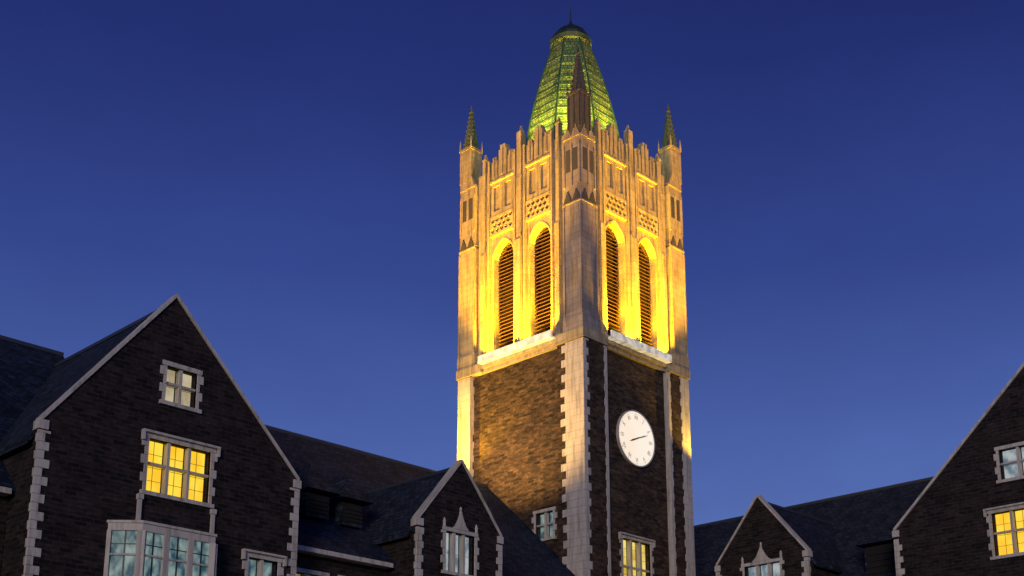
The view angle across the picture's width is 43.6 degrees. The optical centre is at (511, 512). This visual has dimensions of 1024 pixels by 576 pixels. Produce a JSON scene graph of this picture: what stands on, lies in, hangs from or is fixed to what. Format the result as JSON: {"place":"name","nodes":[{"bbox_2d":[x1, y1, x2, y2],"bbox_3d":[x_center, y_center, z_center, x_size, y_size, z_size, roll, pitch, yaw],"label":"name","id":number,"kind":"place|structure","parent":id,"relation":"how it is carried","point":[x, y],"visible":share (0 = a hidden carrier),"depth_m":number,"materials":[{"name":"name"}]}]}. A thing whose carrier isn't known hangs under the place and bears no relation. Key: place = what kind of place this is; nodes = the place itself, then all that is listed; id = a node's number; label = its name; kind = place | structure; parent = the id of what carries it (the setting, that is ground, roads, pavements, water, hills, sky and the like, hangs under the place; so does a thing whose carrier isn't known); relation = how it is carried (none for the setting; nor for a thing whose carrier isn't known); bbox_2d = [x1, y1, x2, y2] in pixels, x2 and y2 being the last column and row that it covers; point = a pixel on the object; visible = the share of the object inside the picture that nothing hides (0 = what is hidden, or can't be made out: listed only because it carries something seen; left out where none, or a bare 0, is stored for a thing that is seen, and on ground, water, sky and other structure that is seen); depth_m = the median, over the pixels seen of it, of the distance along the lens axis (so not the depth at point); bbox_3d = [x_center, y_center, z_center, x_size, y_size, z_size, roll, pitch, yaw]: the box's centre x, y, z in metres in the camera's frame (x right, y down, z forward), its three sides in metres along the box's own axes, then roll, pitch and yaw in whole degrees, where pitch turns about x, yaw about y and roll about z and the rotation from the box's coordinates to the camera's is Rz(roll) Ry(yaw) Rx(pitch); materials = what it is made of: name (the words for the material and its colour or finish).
{"place":"outdoors","nodes":[
{"label":"outdoors","id":0,"kind":"place"},
{"bbox_2d":[0,294,574,575],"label":"college building","id":1,"kind":"structure","parent":0,"point":[151,444],"depth_m":52.03,"materials":[{"name":"brick"}]},
{"bbox_2d":[103,493,217,575],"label":"bay window","id":2,"kind":"structure","parent":1,"relation":"in","point":[138,547],"depth_m":48.52,"materials":[{"name":"stone"}]},
{"bbox_2d":[139,428,220,508],"bbox_3d":[-13.274,-1.657,50.767,0.620,2.580,3.480,-14,-20,43],"label":"window","id":3,"kind":"structure","parent":1,"relation":"in","point":[169,472],"depth_m":50.88,"materials":[{"name":"stone"}]},
{"bbox_2d":[159,360,203,413],"bbox_3d":[-13.408,-4.999,51.543,0.540,1.840,1.960,-14,-20,43],"label":"window","id":4,"kind":"structure","parent":1,"relation":"in","point":[176,387],"depth_m":51.58,"materials":[{"name":"stone"}]},
{"bbox_2d":[241,548,286,575],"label":"window","id":5,"kind":"structure","parent":1,"relation":"in","point":[252,567],"depth_m":52.85,"materials":[{"name":"stone"}]},
{"bbox_2d":[296,567,329,575],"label":"window","id":6,"kind":"structure","parent":1,"relation":"in","point":[305,572],"depth_m":56.92,"materials":[{"name":"stone"}]},
{"bbox_2d":[441,507,478,575],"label":"window","id":7,"kind":"structure","parent":1,"relation":"in","point":[455,558],"depth_m":61.25,"materials":[{"name":"stone"}]},
{"bbox_2d":[0,0,1023,525],"label":"sky","id":8,"kind":"structure","parent":0,"point":[852,171],"materials":[{"name":"blue"}]},
{"bbox_2d":[694,362,1023,575],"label":"college building","id":9,"kind":"structure","parent":0,"point":[960,512],"depth_m":68.63,"materials":[{"name":"brick"}]},
{"bbox_2d":[740,542,784,575],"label":"window","id":10,"kind":"structure","parent":9,"relation":"in","point":[775,569],"depth_m":75.03,"materials":[{"name":"stone"}]},
{"bbox_2d":[983,502,1023,559],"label":"window","id":11,"kind":"structure","parent":9,"relation":"in","point":[1009,527],"depth_m":65.12,"materials":[{"name":"stone"}]},
{"bbox_2d":[993,441,1023,483],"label":"window","id":12,"kind":"structure","parent":9,"relation":"in","point":[1012,463],"depth_m":65.65,"materials":[{"name":"stone"}]},
{"label":"ground","id":13,"kind":"structure","parent":0,"visible":0},
{"bbox_2d":[456,7,695,575],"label":"clock tower","id":14,"kind":"structure","parent":13,"relation":"on","point":[573,425],"depth_m":79.73,"materials":[{"name":"stone"}]},
{"bbox_2d":[498,245,512,348],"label":"louvre window","id":15,"kind":"structure","parent":14,"relation":"in","point":[506,325],"depth_m":82.26,"materials":[{"name":"brown wood"}]},
{"bbox_2d":[534,228,550,334],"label":"louvre window","id":16,"kind":"structure","parent":14,"relation":"in","point":[543,252],"depth_m":80.08,"materials":[{"name":"brown wood"}]},
{"bbox_2d":[532,506,556,540],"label":"window","id":17,"kind":"structure","parent":14,"relation":"in","point":[547,526],"depth_m":75.49,"materials":[{"name":"stone"}]},
{"bbox_2d":[606,228,619,334],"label":"louvre window","id":18,"kind":"structure","parent":14,"relation":"in","point":[610,248],"depth_m":80.06,"materials":[{"name":"brown wood"}]},
{"bbox_2d":[618,532,655,575],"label":"window","id":19,"kind":"structure","parent":14,"relation":"in","point":[633,555],"depth_m":76.21,"materials":[{"name":"stone"}]},
{"bbox_2d":[638,246,651,344],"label":"louvre window","id":20,"kind":"structure","parent":14,"relation":"in","point":[643,271],"depth_m":82.30,"materials":[{"name":"brown wood"}]}
]}

